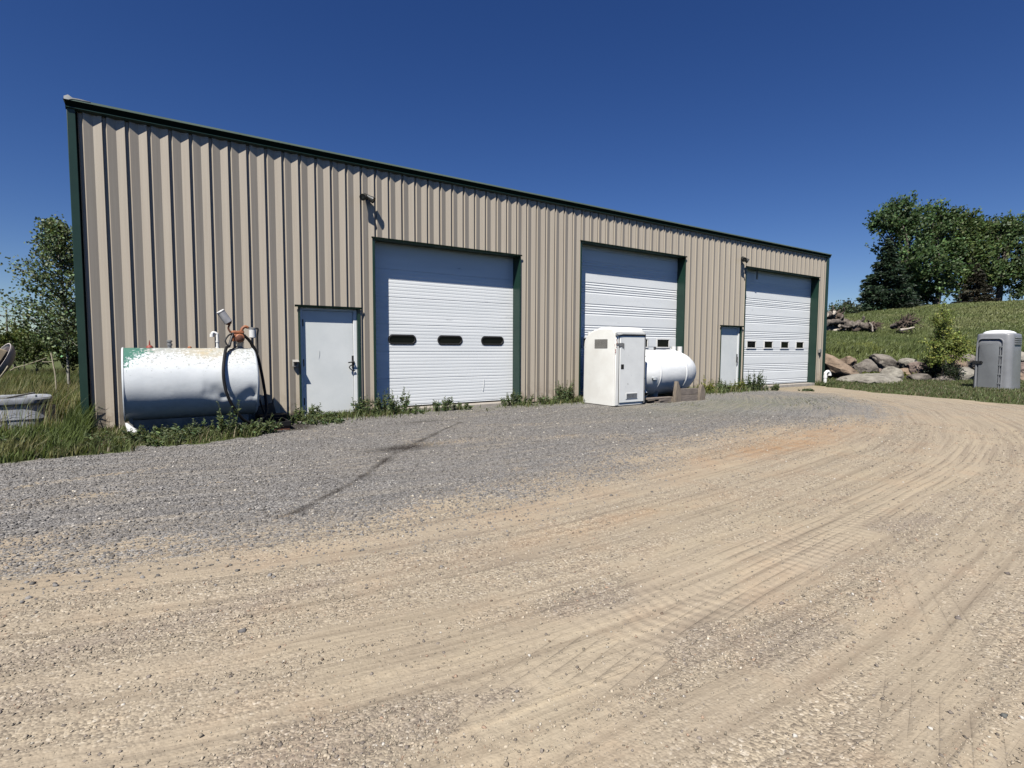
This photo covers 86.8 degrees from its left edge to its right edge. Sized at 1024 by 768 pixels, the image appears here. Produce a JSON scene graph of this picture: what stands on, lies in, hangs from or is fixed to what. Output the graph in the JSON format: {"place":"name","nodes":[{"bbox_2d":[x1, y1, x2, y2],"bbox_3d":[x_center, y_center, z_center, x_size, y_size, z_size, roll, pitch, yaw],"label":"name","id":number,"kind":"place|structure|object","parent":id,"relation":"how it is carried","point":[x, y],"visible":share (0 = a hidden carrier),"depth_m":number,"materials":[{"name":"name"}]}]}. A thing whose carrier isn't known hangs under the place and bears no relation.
{"place":"outdoors","nodes":[
{"label":"outdoors","id":0,"kind":"place"},
{"bbox_2d":[0,312,1023,767],"bbox_3d":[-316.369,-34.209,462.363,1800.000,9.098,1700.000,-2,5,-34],"label":"ground","id":1,"kind":"structure","parent":0,"point":[974,418],"depth_m":3.05,"materials":[{"name":"beige gravel"}]},
{"bbox_2d":[0,310,12,330],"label":"utility pole","id":2,"kind":"object","parent":1,"relation":"on","point":[6,319],"visible":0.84,"depth_m":117.91,"materials":[{"name":"brown wood"}]},
{"bbox_2d":[0,343,15,377],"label":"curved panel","id":3,"kind":"object","parent":1,"relation":"on","point":[7,354],"visible":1,"depth_m":10.04,"materials":[{"name":"grey metal"}]},
{"bbox_2d":[0,433,30,444],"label":"weed","id":4,"kind":"object","parent":1,"relation":"on","point":[16,438],"visible":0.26,"depth_m":7.34,"materials":[{"name":"green plant"}]},
{"bbox_2d":[1,316,41,369],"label":"bush","id":5,"kind":"object","parent":1,"relation":"on","point":[19,329],"visible":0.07,"depth_m":25.54,"materials":[{"name":"green plant"}]},
{"bbox_2d":[0,322,51,371],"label":"bush","id":6,"kind":"object","parent":1,"relation":"on","point":[6,338],"visible":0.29,"depth_m":20.86,"materials":[{"name":"green plant"}]},
{"bbox_2d":[0,392,55,429],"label":"plastic shell","id":7,"kind":"object","parent":1,"relation":"on","point":[17,399],"visible":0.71,"depth_m":8.95,"materials":[{"name":"grey plastic"}]},
{"bbox_2d":[7,331,51,371],"bbox_3d":[-16.863,-0.833,19.143,1.724,2.364,1.794,-2,5,-34],"label":"bush","id":8,"kind":"object","parent":1,"relation":"on","point":[25,351],"visible":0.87,"depth_m":18.80,"materials":[{"name":"green plant"}]},
{"bbox_2d":[0,214,77,389],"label":"aspen tree","id":9,"kind":"object","parent":1,"relation":"on","point":[56,231],"visible":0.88,"depth_m":13.12,"materials":[{"name":"green plant"}]},
{"bbox_2d":[26,327,78,373],"bbox_3d":[-14.979,-0.911,18.090,1.437,2.717,1.801,2,4,21],"label":"bush","id":10,"kind":"object","parent":1,"relation":"on","point":[73,361],"visible":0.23,"depth_m":17.88,"materials":[{"name":"green plant"}]},
{"bbox_2d":[50,353,56,389],"bbox_3d":[-9.899,0.013,11.710,0.191,1.384,0.053,3,5,34],"label":"upright stick","id":11,"kind":"object","parent":1,"relation":"on","point":[54,370],"visible":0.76,"depth_m":11.69,"materials":[{"name":"wood"}]},
{"bbox_2d":[9,357,51,370],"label":"fallen branch","id":12,"kind":"object","parent":11,"relation":"on","point":[28,364],"visible":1,"depth_m":11.34,"materials":[{"name":"wood"}]},
{"bbox_2d":[48,231,77,355],"bbox_3d":[-11.619,-2.017,14.707,1.720,4.769,2.367,-2,5,-34],"label":"aspen tree","id":13,"kind":"object","parent":1,"relation":"on","point":[72,351],"visible":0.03,"depth_m":14.73,"materials":[{"name":"green plant"}]},
{"bbox_2d":[74,431,118,444],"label":"weed","id":14,"kind":"object","parent":1,"relation":"on","point":[96,438],"visible":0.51,"depth_m":7.70,"materials":[{"name":"green plant"}]},
{"bbox_2d":[116,424,152,443],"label":"weed","id":15,"kind":"object","parent":1,"relation":"on","point":[146,435],"visible":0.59,"depth_m":7.96,"materials":[{"name":"green plant"}]},
{"bbox_2d":[0,366,274,463],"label":"meadow grass","id":16,"kind":"structure","parent":1,"relation":"on","point":[68,417],"depth_m":8.30,"materials":[{"name":"green plant"}]},
{"bbox_2d":[135,423,177,439],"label":"weed","id":17,"kind":"object","parent":1,"relation":"on","point":[159,430],"visible":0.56,"depth_m":8.28,"materials":[{"name":"green plant"}]},
{"bbox_2d":[146,433,192,446],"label":"weed","id":18,"kind":"object","parent":1,"relation":"on","point":[153,441],"visible":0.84,"depth_m":7.88,"materials":[{"name":"green plant"}]},
{"bbox_2d":[167,424,202,439],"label":"weed","id":19,"kind":"object","parent":1,"relation":"on","point":[174,429],"visible":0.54,"depth_m":8.25,"materials":[{"name":"green plant"}]},
{"bbox_2d":[121,309,267,432],"bbox_3d":[-5.275,-0.249,9.098,2.092,2.051,1.280,-2,5,-34],"label":"fuel tank","id":20,"kind":"object","parent":1,"relation":"on","point":[169,386],"visible":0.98,"depth_m":8.72,"materials":[{"name":"white metal"}]},
{"bbox_2d":[181,417,219,435],"bbox_3d":[-4.892,0.705,8.605,0.693,0.339,0.374,-2,5,-34],"label":"weed","id":21,"kind":"object","parent":1,"relation":"on","point":[198,428],"visible":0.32,"depth_m":8.58,"materials":[{"name":"green plant"}]},
{"bbox_2d":[215,400,240,435],"bbox_3d":[-4.550,0.558,8.661,0.315,0.617,0.324,4,5,42],"label":"weed","id":22,"kind":"object","parent":1,"relation":"on","point":[221,423],"visible":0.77,"depth_m":8.61,"materials":[{"name":"green plant"}]},
{"bbox_2d":[233,418,270,436],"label":"weed","id":23,"kind":"object","parent":1,"relation":"on","point":[244,427],"visible":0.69,"depth_m":8.77,"materials":[{"name":"green plant"}]},
{"bbox_2d":[241,413,282,433],"bbox_3d":[-4.158,0.672,9.013,0.652,0.359,0.365,-2,5,-34],"label":"weed","id":24,"kind":"object","parent":1,"relation":"on","point":[272,426],"visible":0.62,"depth_m":9.03,"materials":[{"name":"green plant"}]},
{"bbox_2d":[257,402,287,418],"bbox_3d":[-4.569,0.553,10.302,0.511,0.376,0.345,-2,5,-34],"label":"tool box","id":25,"kind":"object","parent":1,"relation":"on","point":[271,408],"visible":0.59,"depth_m":10.31,"materials":[{"name":"black plastic"}]},
{"bbox_2d":[256,417,290,430],"bbox_3d":[-4.262,0.716,9.658,0.460,0.150,0.680,-2,5,-34],"label":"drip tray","id":26,"kind":"object","parent":1,"relation":"on","point":[286,423],"visible":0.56,"depth_m":9.50,"materials":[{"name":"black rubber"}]},
{"bbox_2d":[282,406,319,424],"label":"weed","id":27,"kind":"object","parent":1,"relation":"on","point":[305,419],"visible":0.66,"depth_m":10.12,"materials":[{"name":"green plant"}]},
{"bbox_2d":[294,402,321,420],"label":"weed","id":28,"kind":"object","parent":1,"relation":"on","point":[311,410],"visible":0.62,"depth_m":10.64,"materials":[{"name":"green plant"}]},
{"bbox_2d":[309,416,344,424],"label":"weed","id":29,"kind":"object","parent":1,"relation":"on","point":[340,420],"visible":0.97,"depth_m":10.20,"materials":[{"name":"green plant"}]},
{"bbox_2d":[314,409,340,418],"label":"weed","id":30,"kind":"object","parent":1,"relation":"on","point":[332,412],"visible":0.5,"depth_m":10.80,"materials":[{"name":"green plant"}]},
{"bbox_2d":[350,396,369,414],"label":"weed","id":31,"kind":"object","parent":1,"relation":"on","point":[364,406],"visible":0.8,"depth_m":11.35,"materials":[{"name":"green plant"}]},
{"bbox_2d":[367,397,381,414],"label":"weed","id":32,"kind":"object","parent":1,"relation":"on","point":[373,409],"visible":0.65,"depth_m":11.43,"materials":[{"name":"green plant"}]},
{"bbox_2d":[376,387,409,414],"bbox_3d":[-2.551,0.358,11.630,0.615,0.632,0.669,1,4,9],"label":"weed","id":33,"kind":"object","parent":1,"relation":"on","point":[391,402],"visible":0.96,"depth_m":11.64,"materials":[{"name":"green plant"}]},
{"bbox_2d":[406,404,424,413],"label":"weed","id":34,"kind":"object","parent":1,"relation":"on","point":[415,409],"visible":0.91,"depth_m":11.73,"materials":[{"name":"green plant"}]},
{"bbox_2d":[432,397,455,411],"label":"weed","id":35,"kind":"object","parent":1,"relation":"on","point":[444,407],"visible":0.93,"depth_m":12.29,"materials":[{"name":"green plant"}]},
{"bbox_2d":[63,95,831,430],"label":"steel building","id":36,"kind":"structure","parent":1,"relation":"on","point":[423,289],"depth_m":11.66,"materials":[{"name":"paint"}]},
{"bbox_2d":[292,360,298,366],"bbox_3d":[-4.266,-0.409,10.668,0.115,0.140,0.130,-2,5,-34],"label":"outlet box","id":37,"kind":"object","parent":36,"relation":"attached to","point":[294,363],"visible":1,"depth_m":10.66,"materials":[{"name":"white metal"}]},
{"bbox_2d":[302,310,354,413],"bbox_3d":[-3.752,-0.455,11.147,1.072,2.079,0.138,-2,5,-34],"label":"entry door","id":38,"kind":"structure","parent":36,"relation":"in","point":[327,336],"depth_m":11.15,"materials":[{"name":"white paint"}]},
{"bbox_2d":[359,193,375,202],"bbox_3d":[-2.984,-3.862,11.199,0.244,0.199,0.314,1,4,13],"label":"wall lamp","id":39,"kind":"object","parent":36,"relation":"attached to","point":[365,196],"visible":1,"depth_m":11.21,"materials":[{"name":"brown metal"}]},
{"bbox_2d":[375,241,512,408],"bbox_3d":[-1.545,-1.355,12.923,3.771,3.701,0.066,-2,5,-34],"label":"garage door","id":40,"kind":"structure","parent":36,"relation":"in","point":[444,318],"depth_m":12.83,"materials":[{"name":"white metal"}]},
{"bbox_2d":[580,244,677,395],"bbox_3d":[3.518,-1.857,16.347,4.365,4.294,0.072,-2,5,-34],"label":"garage door","id":41,"kind":"structure","parent":36,"relation":"in","point":[620,288],"depth_m":16.27,"materials":[{"name":"white metal"}]},
{"bbox_2d":[720,328,737,385],"bbox_3d":[7.577,-0.905,18.861,1.051,2.058,0.144,-2,5,-34],"label":"entry door","id":42,"kind":"structure","parent":36,"relation":"in","point":[729,359],"depth_m":18.89,"materials":[{"name":"white paint"}]},
{"bbox_2d":[741,256,749,262],"bbox_3d":[8.078,-4.305,18.706,0.283,0.231,0.365,1,4,13],"label":"wall lamp","id":43,"kind":"object","parent":36,"relation":"attached to","point":[744,259],"visible":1,"depth_m":18.63,"materials":[{"name":"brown metal"}]},
{"bbox_2d":[743,269,810,384],"bbox_3d":[10.205,-2.115,20.796,5.018,4.280,0.250,-2,5,-34],"label":"garage door","id":44,"kind":"structure","parent":36,"relation":"in","point":[777,314],"depth_m":20.91,"materials":[{"name":"white metal"}]},
{"bbox_2d":[452,402,472,409],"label":"weed","id":45,"kind":"object","parent":1,"relation":"on","point":[467,406],"visible":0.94,"depth_m":12.55,"materials":[{"name":"green plant"}]},
{"bbox_2d":[500,390,516,405],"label":"weed","id":46,"kind":"object","parent":1,"relation":"on","point":[510,400],"visible":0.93,"depth_m":13.48,"materials":[{"name":"green plant"}]},
{"bbox_2d":[513,391,533,404],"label":"weed","id":47,"kind":"object","parent":1,"relation":"on","point":[517,399],"visible":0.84,"depth_m":13.68,"materials":[{"name":"green plant"}]},
{"bbox_2d":[537,394,559,403],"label":"weed","id":48,"kind":"object","parent":1,"relation":"on","point":[540,398],"visible":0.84,"depth_m":13.94,"materials":[{"name":"green plant"}]},
{"bbox_2d":[554,379,574,402],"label":"weed","id":49,"kind":"object","parent":1,"relation":"on","point":[568,393],"visible":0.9,"depth_m":14.27,"materials":[{"name":"green plant"}]},
{"bbox_2d":[255,380,907,428],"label":"weeds","id":50,"kind":"object","parent":1,"relation":"on","point":[386,413],"visible":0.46,"depth_m":13.17,"materials":[{"name":"green plant"}]},
{"bbox_2d":[583,327,645,406],"bbox_3d":[2.631,-0.437,13.939,1.096,2.035,1.185,-2,5,-34],"label":"portable toilet","id":51,"kind":"object","parent":1,"relation":"on","point":[614,366],"visible":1,"depth_m":13.53,"materials":[{"name":"white plastic"}]},
{"bbox_2d":[619,336,644,402],"bbox_3d":[3.005,-0.370,13.532,0.873,1.660,0.040,-2,5,-34],"label":"toilet door","id":52,"kind":"structure","parent":51,"relation":"in","point":[631,359],"depth_m":13.52,"materials":[{"name":"white plastic"}]},
{"bbox_2d":[645,396,671,402],"bbox_3d":[3.688,0.425,14.572,1.063,0.160,0.753,-2,5,-34],"label":"plank stack","id":53,"kind":"object","parent":1,"relation":"on","point":[653,399],"visible":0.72,"depth_m":14.37,"materials":[{"name":"grey wood"}]},
{"bbox_2d":[657,381,704,401],"bbox_3d":[4.431,0.166,15.507,1.270,0.600,1.680,-2,5,-34],"label":"timber cradle","id":54,"kind":"object","parent":1,"relation":"on","point":[683,394],"visible":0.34,"depth_m":14.88,"materials":[{"name":"brown wood"}]},
{"bbox_2d":[645,346,695,397],"bbox_3d":[4.052,-0.360,15.223,2.990,1.395,1.284,-2,5,-34],"label":"holding tank","id":55,"kind":"object","parent":54,"relation":"on","point":[665,369],"visible":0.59,"depth_m":14.73,"materials":[{"name":"white metal"}]},
{"bbox_2d":[696,377,714,392],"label":"weed","id":56,"kind":"object","parent":1,"relation":"on","point":[708,385],"visible":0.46,"depth_m":17.56,"materials":[{"name":"green plant"}]},
{"bbox_2d":[715,380,729,392],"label":"weed","id":57,"kind":"object","parent":1,"relation":"on","point":[722,385],"visible":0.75,"depth_m":17.87,"materials":[{"name":"green plant"}]},
{"bbox_2d":[730,378,745,390],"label":"weed","id":58,"kind":"object","parent":1,"relation":"on","point":[739,385],"visible":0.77,"depth_m":18.37,"materials":[{"name":"green plant"}]},
{"bbox_2d":[743,370,766,390],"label":"weed","id":59,"kind":"object","parent":1,"relation":"on","point":[757,383],"visible":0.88,"depth_m":18.88,"materials":[{"name":"green plant"}]},
{"bbox_2d":[765,382,779,390],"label":"weed","id":60,"kind":"object","parent":1,"relation":"on","point":[775,387],"visible":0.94,"depth_m":19.00,"materials":[{"name":"green plant"}]},
{"bbox_2d":[798,388,813,390],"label":"weed","id":61,"kind":"object","parent":1,"relation":"on","point":[808,389],"visible":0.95,"depth_m":18.84,"materials":[{"name":"green plant"}]},
{"bbox_2d":[823,370,831,382],"bbox_3d":[12.835,-0.199,22.025,0.361,0.742,0.153,-1,4,-17],"label":"vent pipe","id":62,"kind":"object","parent":1,"relation":"on","point":[827,373],"visible":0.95,"depth_m":21.96,"materials":[{"name":"white plastic"}]},
{"bbox_2d":[827,326,847,331],"bbox_3d":[21.929,-3.760,36.574,2.153,0.845,0.609,0,4,-10],"label":"log","id":63,"kind":"object","parent":1,"relation":"on","point":[830,328],"visible":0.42,"depth_m":36.35,"materials":[{"name":"brown wood"}]},
{"bbox_2d":[827,315,846,325],"bbox_3d":[21.664,-4.242,36.232,1.868,0.844,0.482,-1,4,-14],"label":"log","id":64,"kind":"object","parent":63,"relation":"on","point":[835,321],"visible":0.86,"depth_m":36.09,"materials":[{"name":"brown wood"}]},
{"bbox_2d":[834,307,844,319],"bbox_3d":[22.069,-4.701,36.530,0.470,0.918,0.890,-1,4,-21],"label":"log","id":65,"kind":"object","parent":64,"relation":"on","point":[838,315],"visible":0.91,"depth_m":36.34,"materials":[{"name":"brown wood"}]},
{"bbox_2d":[827,300,854,313],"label":"bush","id":66,"kind":"object","parent":1,"relation":"on","point":[841,308],"visible":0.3,"depth_m":57.87,"materials":[{"name":"green plant"}]},
{"bbox_2d":[825,354,858,377],"bbox_3d":[15.036,-0.569,25.341,2.736,1.863,2.643,-2,5,-34],"label":"boulder","id":67,"kind":"object","parent":1,"relation":"on","point":[836,367],"visible":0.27,"depth_m":24.23,"materials":[{"name":"beige stone"}]},
{"bbox_2d":[840,356,856,366],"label":"boulder","id":68,"kind":"object","parent":1,"relation":"on","point":[850,361],"visible":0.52,"depth_m":26.08,"materials":[{"name":"beige stone"}]},
{"bbox_2d":[842,298,862,313],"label":"bush","id":69,"kind":"object","parent":1,"relation":"on","point":[856,307],"visible":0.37,"depth_m":59.81,"materials":[{"name":"green plant"}]},
{"bbox_2d":[851,320,874,331],"bbox_3d":[23.695,-3.899,36.438,1.792,0.840,0.601,0,4,-10],"label":"log","id":70,"kind":"object","parent":1,"relation":"on","point":[857,329],"visible":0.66,"depth_m":36.27,"materials":[{"name":"brown wood"}]},
{"bbox_2d":[838,324,850,328],"bbox_3d":[23.011,-3.896,36.505,2.591,0.360,0.256,-1,4,-21],"label":"log","id":71,"kind":"object","parent":70,"relation":"on","point":[843,326],"visible":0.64,"depth_m":36.07,"materials":[{"name":"brown wood"}]},
{"bbox_2d":[843,316,876,331],"bbox_3d":[23.320,-4.011,36.377,2.197,1.116,0.685,1,4,14],"label":"log","id":72,"kind":"object","parent":70,"relation":"on","point":[862,325],"visible":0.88,"depth_m":36.22,"materials":[{"name":"brown wood"}]},
{"bbox_2d":[852,359,878,373],"bbox_3d":[16.612,-0.724,25.494,1.278,0.947,1.131,-2,5,-34],"label":"boulder","id":73,"kind":"object","parent":1,"relation":"on","point":[867,365],"visible":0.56,"depth_m":25.08,"materials":[{"name":"grey stone"}]},
{"bbox_2d":[837,373,902,383],"bbox_3d":[15.555,-0.089,23.492,2.724,0.742,1.908,2,4,19],"label":"boulder","id":74,"kind":"object","parent":1,"relation":"on","point":[875,378],"visible":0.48,"depth_m":23.11,"materials":[{"name":"stone"}]},
{"bbox_2d":[868,354,900,368],"bbox_3d":[18.364,-0.980,26.541,1.301,1.011,1.209,0,4,3],"label":"boulder","id":75,"kind":"object","parent":1,"relation":"on","point":[882,361],"visible":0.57,"depth_m":26.12,"materials":[{"name":"grey stone"}]},
{"bbox_2d":[854,238,925,311],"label":"spruce tree","id":76,"kind":"object","parent":1,"relation":"on","point":[876,293],"visible":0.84,"depth_m":61.70,"materials":[{"name":"green plant"}]},
{"bbox_2d":[880,366,903,377],"bbox_3d":[17.356,-0.424,24.741,0.879,0.776,0.858,-2,5,-34],"label":"boulder","id":77,"kind":"object","parent":1,"relation":"on","point":[894,371],"visible":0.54,"depth_m":24.55,"materials":[{"name":"stone"}]},
{"bbox_2d":[900,368,910,375],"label":"boulder","id":78,"kind":"object","parent":1,"relation":"on","point":[906,370],"visible":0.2,"depth_m":25.52,"materials":[{"name":"beige stone"}]},
{"bbox_2d":[862,190,950,299],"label":"maple tree","id":79,"kind":"object","parent":1,"relation":"on","point":[904,226],"visible":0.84,"depth_m":64.70,"materials":[{"name":"green plant"}]},
{"bbox_2d":[890,312,922,332],"bbox_3d":[25.361,-3.958,35.104,1.663,1.326,1.910,-2,5,-34],"label":"tree stump","id":80,"kind":"object","parent":1,"relation":"on","point":[904,323],"visible":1,"depth_m":34.86,"materials":[{"name":"brown wood"}]},
{"bbox_2d":[898,358,917,367],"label":"boulder","id":81,"kind":"object","parent":1,"relation":"on","point":[903,362],"visible":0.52,"depth_m":25.97,"materials":[{"name":"stone"}]},
{"bbox_2d":[897,271,934,304],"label":"spruce tree","id":82,"kind":"object","parent":1,"relation":"on","point":[927,300],"visible":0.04,"depth_m":68.56,"materials":[{"name":"green plant"}]},
{"bbox_2d":[906,362,927,373],"bbox_3d":[19.252,-0.630,25.588,1.027,0.853,0.956,-2,5,-34],"label":"boulder","id":83,"kind":"object","parent":1,"relation":"on","point":[913,367],"visible":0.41,"depth_m":25.35,"materials":[{"name":"stone"}]},
{"bbox_2d":[905,373,931,379],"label":"boulder","id":84,"kind":"object","parent":1,"relation":"on","point":[920,376],"visible":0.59,"depth_m":24.08,"materials":[{"name":"grey stone"}]},
{"bbox_2d":[920,352,956,376],"bbox_3d":[19.407,-0.646,24.599,1.472,1.584,1.107,1,4,17],"label":"bush","id":85,"kind":"object","parent":1,"relation":"on","point":[929,371],"visible":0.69,"depth_m":24.61,"materials":[{"name":"green plant"}]},
{"bbox_2d":[910,197,975,304],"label":"maple tree","id":86,"kind":"object","parent":1,"relation":"on","point":[945,224],"visible":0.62,"depth_m":66.11,"materials":[{"name":"green plant"}]},
{"bbox_2d":[932,375,955,380],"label":"boulder","id":87,"kind":"object","parent":1,"relation":"on","point":[943,377],"visible":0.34,"depth_m":24.02,"materials":[{"name":"grey stone"}]},
{"bbox_2d":[918,299,974,375],"bbox_3d":[19.504,-1.829,24.170,2.408,3.995,1.774,-2,5,-34],"label":"sapling tree","id":88,"kind":"object","parent":1,"relation":"on","point":[948,343],"visible":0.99,"depth_m":24.05,"materials":[{"name":"green plant"}]},
{"bbox_2d":[928,360,965,379],"bbox_3d":[19.140,-0.431,23.980,1.173,1.244,1.350,-2,5,-34],"label":"bush","id":89,"kind":"object","parent":1,"relation":"on","point":[948,371],"visible":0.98,"depth_m":23.85,"materials":[{"name":"green plant"}]},
{"bbox_2d":[943,356,967,374],"bbox_3d":[20.686,-0.818,25.370,1.004,1.149,0.934,0,4,-5],"label":"boulder","id":90,"kind":"object","parent":1,"relation":"on","point":[964,364],"visible":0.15,"depth_m":24.96,"materials":[{"name":"stone"}]},
{"bbox_2d":[954,367,973,379],"bbox_3d":[20.644,-0.310,24.755,0.983,0.964,0.848,1,4,11],"label":"boulder","id":91,"kind":"object","parent":1,"relation":"on","point":[969,372],"visible":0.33,"depth_m":24.44,"materials":[{"name":"stone"}]},
{"bbox_2d":[963,354,975,368],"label":"boulder","id":92,"kind":"object","parent":1,"relation":"on","point":[970,362],"visible":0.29,"depth_m":25.84,"materials":[{"name":"grey stone"}]},
{"bbox_2d":[943,204,1002,297],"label":"maple tree","id":93,"kind":"object","parent":1,"relation":"on","point":[975,227],"visible":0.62,"depth_m":66.92,"materials":[{"name":"green plant"}]},
{"bbox_2d":[951,263,997,303],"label":"spruce tree","id":94,"kind":"object","parent":1,"relation":"on","point":[978,280],"visible":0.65,"depth_m":65.32,"materials":[{"name":"green plant"}]},
{"bbox_2d":[972,330,1021,389],"bbox_3d":[18.373,-0.906,20.465,1.217,2.250,1.155,-2,4,-31],"label":"portable toilet","id":95,"kind":"object","parent":1,"relation":"on","point":[997,362],"visible":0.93,"depth_m":20.08,"materials":[{"name":"grey plastic"}]},
{"bbox_2d":[972,342,1002,387],"bbox_3d":[17.819,-0.722,20.299,0.089,1.700,0.860,-2,4,-31],"label":"toilet door","id":96,"kind":"structure","parent":95,"relation":"in","point":[988,363],"depth_m":20.24,"materials":[{"name":"grey plastic"}]},
{"bbox_2d":[971,210,1023,300],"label":"maple tree","id":97,"kind":"object","parent":1,"relation":"on","point":[1004,267],"visible":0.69,"depth_m":66.76,"materials":[{"name":"green plant"}]},
{"bbox_2d":[999,713,1007,719],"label":"loose stone","id":98,"kind":"object","parent":1,"relation":"on","point":[1004,715],"visible":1,"depth_m":2.10,"materials":[{"name":"grey stone"}]},
{"bbox_2d":[1006,225,1023,300],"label":"maple tree","id":99,"kind":"object","parent":1,"relation":"on","point":[1019,294],"visible":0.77,"depth_m":66.04,"materials":[{"name":"green plant"}]},
{"bbox_2d":[1021,362,1023,373],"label":"boulder","id":100,"kind":"object","parent":1,"relation":"on","point":[1022,367],"visible":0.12,"depth_m":25.13,"materials":[{"name":"stone"}]},
{"bbox_2d":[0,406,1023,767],"bbox_3d":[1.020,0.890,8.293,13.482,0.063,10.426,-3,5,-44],"label":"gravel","id":101,"kind":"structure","parent":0,"point":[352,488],"depth_m":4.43,"materials":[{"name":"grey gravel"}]},
{"bbox_2d":[0,0,1023,333],"label":"sky","id":102,"kind":"structure","parent":0,"point":[786,122],"materials":[{"name":"blue"}]},
{"bbox_2d":[818,299,1023,404],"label":"slope grass","id":103,"kind":"structure","parent":0,"point":[974,319],"depth_m":30.86,"materials":[{"name":"green plant"}]},
{"bbox_2d":[866,322,881,330],"bbox_3d":[23.765,-3.805,35.802,1.161,0.674,1.133,-2,5,-34],"label":"tree stump","id":104,"kind":"object","parent":103,"relation":"on","point":[872,326],"visible":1,"depth_m":35.68,"materials":[{"name":"brown wood"}]},
{"bbox_3d":[21.960,-4.621,36.805,1.375,0.921,0.879,-2,5,-34],"label":"log","id":105,"kind":"object","parent":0,"visible":0},
{"bbox_2d":[827,305,836,317],"bbox_3d":[21.463,-4.844,36.387,1.432,0.834,0.556,-2,5,-34],"label":"log","id":106,"kind":"object","parent":105,"relation":"on","point":[829,313],"visible":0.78,"depth_m":36.12,"materials":[{"name":"brown wood"}]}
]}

